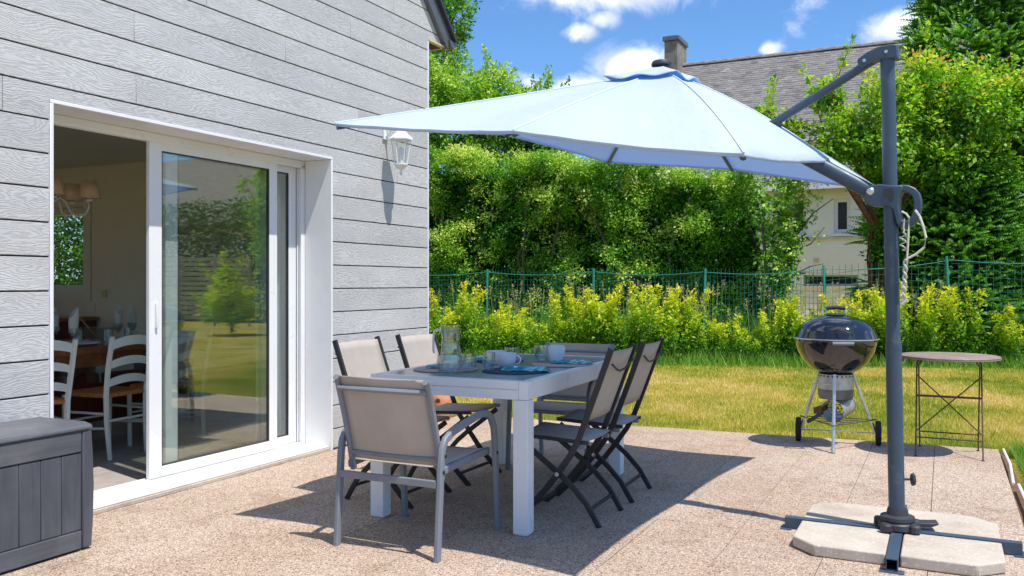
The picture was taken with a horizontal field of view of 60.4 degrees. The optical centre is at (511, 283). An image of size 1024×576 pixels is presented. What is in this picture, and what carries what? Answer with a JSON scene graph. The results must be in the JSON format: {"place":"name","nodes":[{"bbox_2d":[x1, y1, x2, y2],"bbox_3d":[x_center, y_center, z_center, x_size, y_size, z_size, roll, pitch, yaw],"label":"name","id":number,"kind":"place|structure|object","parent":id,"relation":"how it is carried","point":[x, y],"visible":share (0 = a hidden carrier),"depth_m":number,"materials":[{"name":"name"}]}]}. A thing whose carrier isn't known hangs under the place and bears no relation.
{"place":"outdoors","nodes":[
{"label":"outdoors","id":0,"kind":"place"},
{"bbox_2d":[54,316,98,376],"bbox_3d":[-5.499,0.790,9.471,2.280,0.880,0.620,0,0,26],"label":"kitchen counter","id":1,"kind":"object","parent":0,"point":[63,326],"visible":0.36,"depth_m":9.07,"materials":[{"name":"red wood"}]},
{"bbox_2d":[0,415,1023,575],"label":"terrace","id":2,"kind":"structure","parent":0,"point":[740,496],"depth_m":4.75,"materials":[{"name":"exposed-aggregate concrete paving slabs"}]},
{"bbox_2d":[0,417,93,572],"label":"storage chest","id":3,"kind":"object","parent":2,"relation":"on","point":[46,487],"visible":1,"depth_m":3.98,"materials":[{"name":"grey plastic"}]},
{"bbox_2d":[332,336,451,508],"bbox_3d":[-0.706,0.801,5.224,0.562,0.942,0.448,0,0,26],"label":"folding chair","id":4,"kind":"object","parent":2,"relation":"on","point":[362,358],"visible":0.38,"depth_m":5.29,"materials":[{"name":"fabric"}]},
{"bbox_2d":[333,374,500,562],"bbox_3d":[-0.468,0.847,4.348,0.606,0.829,0.668,0,0,27],"label":"armchair","id":5,"kind":"object","parent":2,"relation":"on","point":[387,420],"visible":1,"depth_m":4.13,"materials":[{"name":"fabric"}]},
{"bbox_2d":[433,395,451,420],"bbox_3d":[-0.656,1.105,8.099,0.218,0.370,0.220,0,0,37],"label":"wooden stool","id":6,"kind":"object","parent":2,"relation":"on","point":[440,400],"visible":0.17,"depth_m":8.01,"materials":[{"name":"orange wood"}]},
{"bbox_2d":[395,331,501,485],"bbox_3d":[-0.410,0.801,5.774,0.562,0.942,0.448,0,0,26],"label":"folding chair","id":7,"kind":"object","parent":2,"relation":"on","point":[415,350],"visible":0.52,"depth_m":5.84,"materials":[{"name":"metal"}]},
{"bbox_2d":[371,353,623,536],"bbox_3d":[-0.012,0.875,5.285,0.925,0.770,1.600,0,0,24],"label":"garden table","id":8,"kind":"object","parent":2,"relation":"on","point":[522,391],"visible":0.56,"depth_m":4.58,"materials":[{"name":"white metal"}]},
{"bbox_2d":[413,366,477,372],"bbox_3d":[-0.375,0.486,4.995,0.370,0.005,0.370,0,0,0],"label":"placemat","id":9,"kind":"object","parent":8,"relation":"on","point":[435,370],"visible":0.8,"depth_m":4.93,"materials":[{"name":"fabric"}]},
{"bbox_2d":[426,363,459,367],"bbox_3d":[-0.400,0.473,5.070,0.195,0.018,0.166,0,0,-10],"label":"napkin","id":10,"kind":"object","parent":9,"relation":"on","point":[441,365],"visible":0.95,"depth_m":5.01,"materials":[{"name":"fabric"}]},
{"bbox_2d":[432,324,460,364],"bbox_3d":[-0.370,0.363,5.099,0.150,0.252,0.116,0,0,31],"label":"glass jug","id":11,"kind":"object","parent":8,"relation":"on","point":[440,331],"visible":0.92,"depth_m":5.09,"materials":[{"name":"white"}]},
{"bbox_2d":[436,353,463,374],"bbox_3d":[-0.335,0.436,4.750,0.153,0.105,0.153,0,0,32],"label":"drinking glass","id":12,"kind":"object","parent":8,"relation":"on","point":[448,370],"visible":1,"depth_m":4.75,"materials":[{"name":"white"}]},
{"bbox_2d":[483,350,505,363],"bbox_3d":[-0.100,0.449,5.328,0.127,0.080,0.115,0,0,-19],"label":"mug","id":13,"kind":"object","parent":8,"relation":"on","point":[491,356],"visible":0.66,"depth_m":5.29,"materials":[{"name":"ceramic"}]},
{"bbox_2d":[475,359,523,362],"bbox_3d":[-0.082,0.486,5.530,0.310,0.005,0.310,0,0,0],"label":"placemat","id":14,"kind":"object","parent":8,"relation":"on","point":[489,362],"visible":0.22,"depth_m":5.44,"materials":[{"name":"teal fabric"}]},
{"bbox_2d":[473,357,487,360],"bbox_3d":[-0.140,0.470,5.530,0.218,0.024,0.155,0,0,0],"label":"napkin","id":15,"kind":"object","parent":14,"relation":"on","point":[478,359],"visible":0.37,"depth_m":5.47,"materials":[{"name":"teal fabric"}]},
{"bbox_2d":[482,367,547,373],"bbox_3d":[0.018,0.486,4.900,0.370,0.005,0.370,0,0,0],"label":"placemat","id":16,"kind":"object","parent":8,"relation":"on","point":[496,371],"visible":0.57,"depth_m":4.78,"materials":[{"name":"teal fabric"}]},
{"bbox_2d":[495,352,520,367],"bbox_3d":[-0.032,0.442,5.048,0.126,0.083,0.130,0,0,-32],"label":"mug","id":17,"kind":"object","parent":16,"relation":"on","point":[503,359],"visible":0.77,"depth_m":5.00,"materials":[{"name":"ceramic"}]},
{"bbox_2d":[500,365,550,371],"bbox_3d":[0.075,0.467,4.880,0.282,0.030,0.178,0,0,5],"label":"napkin","id":18,"kind":"object","parent":16,"relation":"on","point":[531,368],"visible":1,"depth_m":4.83,"materials":[{"name":"fabric"}]},
{"bbox_2d":[532,361,590,366],"bbox_3d":[0.298,0.486,5.300,0.360,0.005,0.360,0,0,0],"label":"placemat","id":19,"kind":"object","parent":8,"relation":"on","point":[547,364],"visible":0.73,"depth_m":5.24,"materials":[{"name":"fabric"}]},
{"bbox_2d":[544,345,564,361],"bbox_3d":[0.262,0.433,5.420,0.132,0.100,0.132,0,0,0],"label":"mug","id":20,"kind":"object","parent":19,"relation":"on","point":[553,352],"visible":0.85,"depth_m":5.37,"materials":[{"name":"ceramic"}]},
{"bbox_2d":[551,359,592,363],"bbox_3d":[0.360,0.472,5.330,0.260,0.019,0.177,0,0,15],"label":"napkin","id":21,"kind":"object","parent":19,"relation":"on","point":[578,361],"visible":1,"depth_m":5.29,"materials":[{"name":"fabric"}]},
{"bbox_2d":[505,342,614,472],"bbox_3d":[0.361,0.847,6.123,0.606,0.829,0.668,0,0,25],"label":"armchair","id":22,"kind":"object","parent":2,"relation":"on","point":[582,392],"visible":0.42,"depth_m":6.30,"materials":[{"name":"fabric"}]},
{"bbox_2d":[534,343,637,527],"bbox_3d":[0.350,0.801,4.780,0.562,0.942,0.448,0,0,24],"label":"folding chair","id":23,"kind":"object","parent":2,"relation":"on","point":[610,381],"visible":0.95,"depth_m":4.68,"materials":[{"name":"metal"}]},
{"bbox_2d":[555,337,664,502],"bbox_3d":[0.591,0.801,5.302,0.562,0.942,0.448,0,0,24],"label":"folding chair","id":24,"kind":"object","parent":2,"relation":"on","point":[640,373],"visible":0.86,"depth_m":5.20,"materials":[{"name":"metal"}]},
{"bbox_2d":[335,44,1023,574],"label":"cantilever parasol","id":25,"kind":"object","parent":2,"relation":"on","point":[659,112],"visible":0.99,"depth_m":4.27,"materials":[{"name":"fabric"}]},
{"bbox_2d":[884,188,893,201],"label":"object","id":26,"kind":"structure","parent":25,"relation":"in","point":[888,193],"depth_m":4.27,"materials":[{"name":"plastic"}]},
{"bbox_2d":[899,210,926,304],"bbox_3d":[1.923,-0.124,4.221,0.123,0.460,0.031,0,0,37],"label":"rope","id":27,"kind":"object","parent":25,"relation":"hanging from","point":[904,289],"visible":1,"depth_m":4.24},
{"bbox_2d":[793,305,881,452],"bbox_3d":[2.499,0.718,6.784,0.641,1.094,0.684,0,0,24],"label":"kettle barbecue","id":28,"kind":"object","parent":2,"relation":"on","point":[836,351],"visible":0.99,"depth_m":6.65,"materials":[{"name":"black metal"}]},
{"bbox_2d":[806,398,855,422],"bbox_3d":[2.486,0.974,6.853,0.284,0.229,0.309,0,0,41],"label":"chimney starter","id":29,"kind":"object","parent":28,"relation":"attached to","point":[824,409],"visible":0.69,"depth_m":6.80,"materials":[{"name":"silver metal"}]},
{"bbox_2d":[793,521,889,564],"bbox_3d":[1.570,1.232,4.202,0.415,0.052,0.415,0,0,26],"label":"ballast slab","id":30,"kind":"object","parent":2,"relation":"on","point":[854,543],"depth_m":4.12,"materials":[{"name":"concrete"}]},
{"bbox_2d":[805,502,886,524],"bbox_3d":[1.780,1.232,4.628,0.415,0.052,0.415,0,0,26],"label":"ballast slab","id":31,"kind":"object","parent":2,"relation":"on","point":[854,513],"depth_m":4.63,"materials":[{"name":"concrete"}]},
{"bbox_2d":[902,352,1001,461],"bbox_3d":[3.226,0.897,6.500,0.687,0.731,0.687,0,0,26],"label":"bistro table","id":32,"kind":"object","parent":2,"relation":"on","point":[952,356],"visible":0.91,"depth_m":6.47,"materials":[{"name":"metal"}]},
{"bbox_2d":[900,533,1005,575],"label":"ballast slab","id":33,"kind":"object","parent":2,"relation":"on","point":[966,557],"depth_m":3.90,"materials":[{"name":"concrete"}]},
{"bbox_2d":[908,510,999,538],"bbox_3d":[2.206,1.232,4.418,0.415,0.052,0.415,0,0,26],"label":"ballast slab","id":34,"kind":"object","parent":2,"relation":"on","point":[962,524],"depth_m":4.40,"materials":[{"name":"concrete"}]},
{"bbox_2d":[1002,448,1023,498],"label":"edging strip","id":35,"kind":"object","parent":2,"relation":"on","point":[1012,475],"visible":1,"depth_m":5.70,"materials":[{"name":"white paint"}]},
{"bbox_2d":[54,0,1005,283],"label":"sky","id":36,"kind":"structure","parent":0,"point":[585,41],"materials":[{"name":"blue"}]},
{"bbox_2d":[443,287,1023,490],"bbox_3d":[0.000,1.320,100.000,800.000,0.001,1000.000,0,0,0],"label":"lawn","id":37,"kind":"structure","parent":0,"point":[1017,470],"depth_m":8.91,"materials":[{"name":"green plant"}]},
{"bbox_2d":[54,215,82,284],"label":"side hedge","id":38,"kind":"object","parent":37,"relation":"on","point":[75,263],"visible":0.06,"depth_m":18.48,"materials":[{"name":"green plant"}]},
{"bbox_2d":[0,0,457,514],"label":"house","id":39,"kind":"structure","parent":37,"relation":"on","point":[162,123],"depth_m":6.54,"materials":[{"name":"wood-grain cladding boards"},{"name":"slate"},{"name":"glass"}]},
{"bbox_2d":[54,339,77,419],"bbox_3d":[-3.184,0.799,5.799,0.476,0.865,0.434,0,0,36],"label":"dining chair","id":40,"kind":"object","parent":39,"relation":"on","point":[70,367],"visible":0.25,"depth_m":5.82,"materials":[{"name":"white paint"}]},
{"bbox_2d":[54,199,90,300],"bbox_3d":[-4.997,-0.360,9.631,1.240,1.100,0.110,0,0,26],"label":"kitchen window","id":41,"kind":"structure","parent":39,"relation":"in","point":[74,292],"depth_m":9.39,"materials":[{"name":"white plastic"}]},
{"bbox_2d":[54,176,100,218],"bbox_3d":[-3.414,-0.862,6.484,0.633,0.756,0.652,0,0,26],"label":"chandelier","id":42,"kind":"object","parent":39,"relation":"hanging from","point":[72,194],"visible":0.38,"depth_m":6.50,"materials":[{"name":"beige fabric"}]},
{"bbox_2d":[62,335,145,460],"bbox_3d":[-2.889,0.799,6.332,0.476,0.865,0.434,0,0,22],"label":"dining chair","id":43,"kind":"object","parent":39,"relation":"on","point":[107,391],"visible":0.75,"depth_m":6.21,"materials":[{"name":"white paint"}]},
{"bbox_2d":[54,337,220,426],"bbox_3d":[-3.527,0.850,6.771,0.920,0.760,2.570,0,0,26],"label":"dining table","id":44,"kind":"object","parent":39,"relation":"on","point":[92,356],"visible":0.42,"depth_m":7.06,"materials":[{"name":"orange wood"}]},
{"bbox_2d":[56,334,222,346],"bbox_3d":[-3.512,0.605,6.763,0.974,0.276,2.590,0,0,26],"label":"tablecloth","id":45,"kind":"object","parent":44,"relation":"on","point":[93,339],"visible":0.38,"depth_m":7.31,"materials":[{"name":"fabric"}]},
{"bbox_2d":[54,307,59,332],"bbox_3d":[-3.593,0.324,6.909,0.076,0.288,0.074,0,0,31],"label":"stemmed glass","id":46,"kind":"object","parent":45,"relation":"on","point":[56,319],"visible":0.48,"depth_m":6.89,"materials":[{"name":"white"}]},
{"bbox_2d":[68,307,78,336],"bbox_3d":[-3.282,0.324,6.589,0.074,0.288,0.076,0,0,33],"label":"stemmed glass","id":47,"kind":"object","parent":45,"relation":"on","point":[73,322],"visible":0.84,"depth_m":6.57,"materials":[{"name":"white"}]},
{"bbox_2d":[69,342,100,345],"bbox_3d":[-3.251,0.459,6.652,0.264,0.018,0.264,0,0,0],"label":"plate","id":48,"kind":"object","parent":45,"relation":"on","point":[86,343],"visible":0.67,"depth_m":6.65,"materials":[{"name":"ceramic"}]},
{"bbox_2d":[80,327,115,340],"bbox_3d":[-3.353,0.412,7.125,0.270,0.110,0.270,0,0,0],"label":"salad bowl","id":49,"kind":"object","parent":45,"relation":"on","point":[98,340],"visible":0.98,"depth_m":7.14,"materials":[{"name":"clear glass"}]},
{"bbox_2d":[79,316,97,338],"bbox_3d":[-3.453,0.356,7.165,0.223,0.189,0.010,0,0,22],"label":"wooden spoon","id":50,"kind":"object","parent":49,"relation":"in","point":[88,327],"visible":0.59,"depth_m":7.16,"materials":[{"name":"brown wood"}]},
{"bbox_2d":[113,304,122,338],"bbox_3d":[-3.319,0.324,7.421,0.074,0.288,0.076,0,0,-36],"label":"stemmed glass","id":51,"kind":"object","parent":45,"relation":"on","point":[118,316],"visible":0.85,"depth_m":7.40,"materials":[{"name":"white"}]},
{"bbox_2d":[127,304,136,328],"bbox_3d":[-3.257,0.324,7.546,0.074,0.288,0.076,0,0,29],"label":"stemmed glass","id":52,"kind":"object","parent":45,"relation":"on","point":[132,317],"visible":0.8,"depth_m":7.52,"materials":[{"name":"white"}]},
{"bbox_2d":[180,304,188,328],"bbox_3d":[-2.856,0.324,7.684,0.076,0.288,0.074,0,0,-34],"label":"stemmed glass","id":53,"kind":"object","parent":45,"relation":"on","point":[184,316],"visible":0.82,"depth_m":7.66,"materials":[{"name":"white"}]},
{"bbox_2d":[127,330,214,445],"bbox_3d":[-2.619,0.799,6.769,0.476,0.865,0.434,0,0,20],"label":"dining chair","id":54,"kind":"object","parent":39,"relation":"on","point":[192,336],"visible":0.56,"depth_m":6.75,"materials":[{"name":"white paint"}]},
{"bbox_2d":[54,114,304,496],"bbox_3d":[-2.119,0.159,5.708,0.093,2.178,2.297,0,0,26],"label":"sliding door","id":55,"kind":"structure","parent":39,"relation":"in","point":[163,152],"depth_m":5.66,"materials":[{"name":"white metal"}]},
{"bbox_2d":[255,152,280,439],"bbox_3d":[-1.824,0.085,6.609,0.046,2.150,0.262,0,0,26],"label":"curtain","id":56,"kind":"object","parent":39,"relation":"hanging from","point":[260,241],"visible":0.47,"depth_m":6.55,"materials":[{"name":"grey fabric"}]},
{"bbox_2d":[382,130,412,175],"bbox_3d":[-0.928,-1.108,7.207,0.256,0.464,0.182,0,0,48],"label":"wall lantern","id":57,"kind":"object","parent":39,"relation":"attached to","point":[405,138],"depth_m":7.16,"materials":[{"name":"white paint"}]},
{"bbox_2d":[429,306,462,355],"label":"privet shrub","id":58,"kind":"object","parent":37,"relation":"on","point":[445,334],"visible":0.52,"depth_m":14.69,"materials":[{"name":"green plant"}]},
{"bbox_2d":[429,0,482,104],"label":"leafy tree","id":59,"kind":"object","parent":37,"relation":"on","point":[454,7],"visible":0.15,"depth_m":23.40,"materials":[{"name":"green plant"}]},
{"bbox_2d":[429,281,487,357],"bbox_3d":[-0.913,0.664,14.898,1.068,1.418,0.747,0,0,-20],"label":"privet shrub","id":60,"kind":"object","parent":37,"relation":"on","point":[463,310],"visible":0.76,"depth_m":14.84,"materials":[{"name":"green plant"}]},
{"bbox_2d":[450,309,499,355],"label":"privet shrub","id":61,"kind":"object","parent":37,"relation":"on","point":[478,335],"visible":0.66,"depth_m":14.83,"materials":[{"name":"green plant"}]},
{"bbox_2d":[481,311,513,353],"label":"privet shrub","id":62,"kind":"object","parent":37,"relation":"on","point":[495,337],"visible":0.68,"depth_m":14.54,"materials":[{"name":"green plant"}]},
{"bbox_2d":[429,44,576,245],"bbox_3d":[-1.103,-2.588,21.555,6.306,7.706,3.096,0,0,0],"label":"leafy tree","id":63,"kind":"object","parent":37,"relation":"on","point":[449,84],"visible":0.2,"depth_m":21.02,"materials":[{"name":"green plant"}]},
{"bbox_2d":[496,301,528,352],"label":"privet shrub","id":64,"kind":"object","parent":37,"relation":"on","point":[522,315],"visible":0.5,"depth_m":14.63,"materials":[{"name":"green plant"}]},
{"bbox_2d":[500,314,542,353],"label":"privet shrub","id":65,"kind":"object","parent":37,"relation":"on","point":[523,333],"visible":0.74,"depth_m":14.55,"materials":[{"name":"green plant"}]},
{"bbox_2d":[520,64,570,244],"bbox_3d":[0.802,-1.975,21.065,1.294,6.473,1.420,0,0,-38],"label":"leafy tree","id":66,"kind":"object","parent":37,"relation":"on","point":[548,85],"visible":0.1,"depth_m":20.96,"materials":[{"name":"green plant"}]},
{"bbox_2d":[527,316,569,352],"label":"privet shrub","id":67,"kind":"object","parent":37,"relation":"on","point":[545,333],"visible":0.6,"depth_m":14.59,"materials":[{"name":"green plant"}]},
{"bbox_2d":[547,289,591,342],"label":"privet shrub","id":68,"kind":"object","parent":37,"relation":"on","point":[553,303],"visible":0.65,"depth_m":14.67,"materials":[{"name":"green plant"}]},
{"bbox_2d":[561,283,624,343],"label":"privet shrub","id":69,"kind":"object","parent":37,"relation":"on","point":[592,327],"visible":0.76,"depth_m":14.44,"materials":[{"name":"green plant"}]},
{"bbox_2d":[429,142,772,334],"bbox_3d":[0.436,-0.831,18.624,9.828,4.909,2.526,0,0,26],"label":"tall hedge","id":70,"kind":"object","parent":37,"relation":"on","point":[573,216],"visible":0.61,"depth_m":17.66,"materials":[{"name":"green plant"}]},
{"bbox_2d":[600,320,625,350],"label":"privet shrub","id":71,"kind":"object","parent":37,"relation":"on","point":[614,336],"visible":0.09,"depth_m":14.78,"materials":[{"name":"green plant"}]},
{"bbox_2d":[592,293,645,350],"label":"privet shrub","id":72,"kind":"object","parent":37,"relation":"on","point":[613,331],"visible":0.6,"depth_m":14.42,"materials":[{"name":"green plant"}]},
{"bbox_2d":[626,281,681,356],"bbox_3d":[2.280,0.664,14.436,0.825,1.416,0.851,9,7,23],"label":"privet shrub","id":73,"kind":"object","parent":37,"relation":"on","point":[642,326],"visible":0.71,"depth_m":14.33,"materials":[{"name":"green plant"}]},
{"bbox_2d":[652,307,701,363],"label":"privet shrub","id":74,"kind":"object","parent":37,"relation":"on","point":[671,342],"visible":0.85,"depth_m":14.20,"materials":[{"name":"green plant"}]},
{"bbox_2d":[429,279,942,351],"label":"grass seed heads","id":75,"kind":"object","parent":37,"relation":"on","point":[717,293],"depth_m":14.90,"materials":[{"name":"plant"}]},
{"bbox_2d":[666,286,712,358],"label":"privet shrub","id":76,"kind":"object","parent":37,"relation":"on","point":[687,309],"visible":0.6,"depth_m":14.44,"materials":[{"name":"green plant"}]},
{"bbox_2d":[695,318,728,359],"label":"privet shrub","id":77,"kind":"object","parent":37,"relation":"on","point":[715,338],"visible":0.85,"depth_m":14.37,"materials":[{"name":"green plant"}]},
{"bbox_2d":[696,313,742,358],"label":"privet shrub","id":78,"kind":"object","parent":37,"relation":"on","point":[726,336],"visible":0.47,"depth_m":14.51,"materials":[{"name":"green plant"}]},
{"bbox_2d":[429,256,1023,348],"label":"wire fence","id":79,"kind":"object","parent":37,"relation":"on","point":[823,273],"visible":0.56,"depth_m":14.74,"materials":[{"name":"green metal"}]},
{"bbox_2d":[429,296,1023,365],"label":"tall grass","id":80,"kind":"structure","parent":37,"relation":"on","point":[550,323],"depth_m":14.85,"materials":[{"name":"green plant"}]},
{"bbox_2d":[432,295,1023,341],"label":"undergrowth","id":81,"kind":"object","parent":37,"relation":"on","point":[534,311],"visible":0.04,"depth_m":16.17,"materials":[{"name":"green plant"}]},
{"bbox_2d":[440,347,1023,486],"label":"grass tufts","id":82,"kind":"object","parent":37,"relation":"on","point":[695,361],"visible":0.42,"depth_m":13.75,"materials":[{"name":"green plant"}]},
{"bbox_2d":[731,321,770,362],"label":"privet shrub","id":83,"kind":"object","parent":37,"relation":"on","point":[745,343],"visible":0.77,"depth_m":14.22,"materials":[{"name":"green plant"}]},
{"bbox_2d":[757,309,787,359],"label":"privet shrub","id":84,"kind":"object","parent":37,"relation":"on","point":[764,328],"visible":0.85,"depth_m":14.23,"materials":[{"name":"green plant"}]},
{"bbox_2d":[750,176,832,333],"bbox_3d":[4.900,-0.440,15.576,1.332,3.418,1.386,0,0,35],"label":"ivy trunk","id":85,"kind":"object","parent":37,"relation":"on","point":[790,242],"visible":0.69,"depth_m":15.48,"materials":[{"name":"green plant"}]},
{"bbox_2d":[771,295,816,361],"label":"privet shrub","id":86,"kind":"object","parent":37,"relation":"on","point":[788,330],"visible":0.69,"depth_m":14.26,"materials":[{"name":"green plant"}]},
{"bbox_2d":[786,306,836,359],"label":"privet shrub","id":87,"kind":"object","parent":37,"relation":"on","point":[800,317],"visible":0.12,"depth_m":14.22,"materials":[{"name":"green plant"}]},
{"bbox_2d":[807,306,869,319],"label":"privet shrub","id":88,"kind":"object","parent":37,"relation":"on","point":[863,312],"visible":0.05,"depth_m":14.05,"materials":[{"name":"green plant"}]},
{"bbox_2d":[818,289,870,365],"bbox_3d":[5.320,0.742,14.039,0.749,1.272,0.994,-4,-2,27],"label":"privet shrub","id":89,"kind":"object","parent":37,"relation":"on","point":[842,303],"visible":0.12,"depth_m":13.82,"materials":[{"name":"green plant"}]},
{"bbox_2d":[848,300,884,360],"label":"privet shrub","id":90,"kind":"object","parent":37,"relation":"on","point":[868,319],"visible":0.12,"depth_m":14.10,"materials":[{"name":"green plant"}]},
{"bbox_2d":[751,17,1023,327],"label":"sprawling tree","id":91,"kind":"object","parent":37,"relation":"on","point":[922,96],"visible":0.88,"depth_m":14.98,"materials":[{"name":"green plant"}]},
{"bbox_2d":[858,179,910,314],"bbox_3d":[6.535,-0.455,15.420,0.880,2.829,0.844,0,0,0],"label":"climbing plant","id":92,"kind":"object","parent":91,"relation":"attached to","point":[875,254],"visible":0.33,"depth_m":15.43,"materials":[{"name":"green plant"}]},
{"bbox_2d":[862,280,915,364],"bbox_3d":[6.039,0.662,13.972,0.822,1.410,0.848,-8,3,-7],"label":"privet shrub","id":93,"kind":"object","parent":37,"relation":"on","point":[879,314],"visible":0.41,"depth_m":13.85,"materials":[{"name":"green plant"}]},
{"bbox_2d":[879,282,949,365],"bbox_3d":[6.344,0.711,13.760,1.047,1.340,0.789,-8,2,8],"label":"privet shrub","id":94,"kind":"object","parent":37,"relation":"on","point":[928,329],"visible":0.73,"depth_m":13.70,"materials":[{"name":"green plant"}]},
{"bbox_2d":[841,0,1023,327],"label":"conifer tree","id":95,"kind":"object","parent":37,"relation":"on","point":[949,18],"visible":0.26,"depth_m":16.18,"materials":[{"name":"green plant"}]},
{"bbox_2d":[923,330,959,361],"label":"privet shrub","id":96,"kind":"object","parent":37,"relation":"on","point":[947,344],"visible":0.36,"depth_m":13.90,"materials":[{"name":"green plant"}]},
{"bbox_2d":[860,133,1023,352],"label":"conifer tree","id":97,"kind":"object","parent":37,"relation":"on","point":[1000,207],"visible":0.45,"depth_m":14.69,"materials":[{"name":"green plant"}]},
{"bbox_2d":[934,283,987,364],"bbox_3d":[7.077,0.675,13.977,0.805,1.380,0.830,-7,2,-35],"label":"privet shrub","id":98,"kind":"object","parent":37,"relation":"on","point":[951,308],"visible":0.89,"depth_m":13.84,"materials":[{"name":"green plant"}]},
{"bbox_2d":[967,302,1015,363],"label":"privet shrub","id":99,"kind":"object","parent":37,"relation":"on","point":[991,334],"visible":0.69,"depth_m":13.79,"materials":[{"name":"green plant"}]},
{"bbox_2d":[967,46,1023,305],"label":"conifer tree","id":100,"kind":"object","parent":37,"relation":"on","point":[1002,128],"visible":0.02,"depth_m":17.17,"materials":[{"name":"green plant"}]},
{"bbox_2d":[988,306,1023,358],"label":"privet shrub","id":101,"kind":"object","parent":37,"relation":"on","point":[1009,316],"visible":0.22,"depth_m":14.02,"materials":[{"name":"green plant"}]},
{"bbox_2d":[995,320,1023,365],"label":"privet shrub","id":102,"kind":"object","parent":37,"relation":"on","point":[1011,349],"visible":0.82,"depth_m":13.66,"materials":[{"name":"green plant"}]},
{"bbox_2d":[642,34,1022,322],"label":"neighbour house","id":103,"kind":"structure","parent":0,"point":[743,79],"depth_m":28.28,"materials":[{"name":"beige paint"}]},
{"bbox_2d":[791,200,807,236],"bbox_3d":[8.505,-1.915,26.118,0.550,1.090,0.210,0,0,26],"label":"window","id":104,"kind":"structure","parent":103,"relation":"in","point":[804,230],"depth_m":26.10,"materials":[{"name":"white plastic"}]},
{"bbox_2d":[801,275,857,287],"bbox_3d":[9.313,-0.045,25.722,1.610,0.390,0.210,0,0,26],"label":"window","id":105,"kind":"structure","parent":103,"relation":"in","point":[839,280],"depth_m":25.72,"materials":[{"name":"clear glass"}]},
{"bbox_2d":[832,198,851,235],"bbox_3d":[9.600,-1.915,25.581,0.550,1.090,0.210,0,0,26],"label":"window","id":106,"kind":"structure","parent":103,"relation":"in","point":[841,207],"depth_m":25.64,"materials":[{"name":"white plastic"}]},
{"bbox_2d":[1000,454,1023,525],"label":"bare earth","id":107,"kind":"structure","parent":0,"point":[1018,498],"depth_m":5.51,"materials":[{"name":"brown soil"}]}
]}

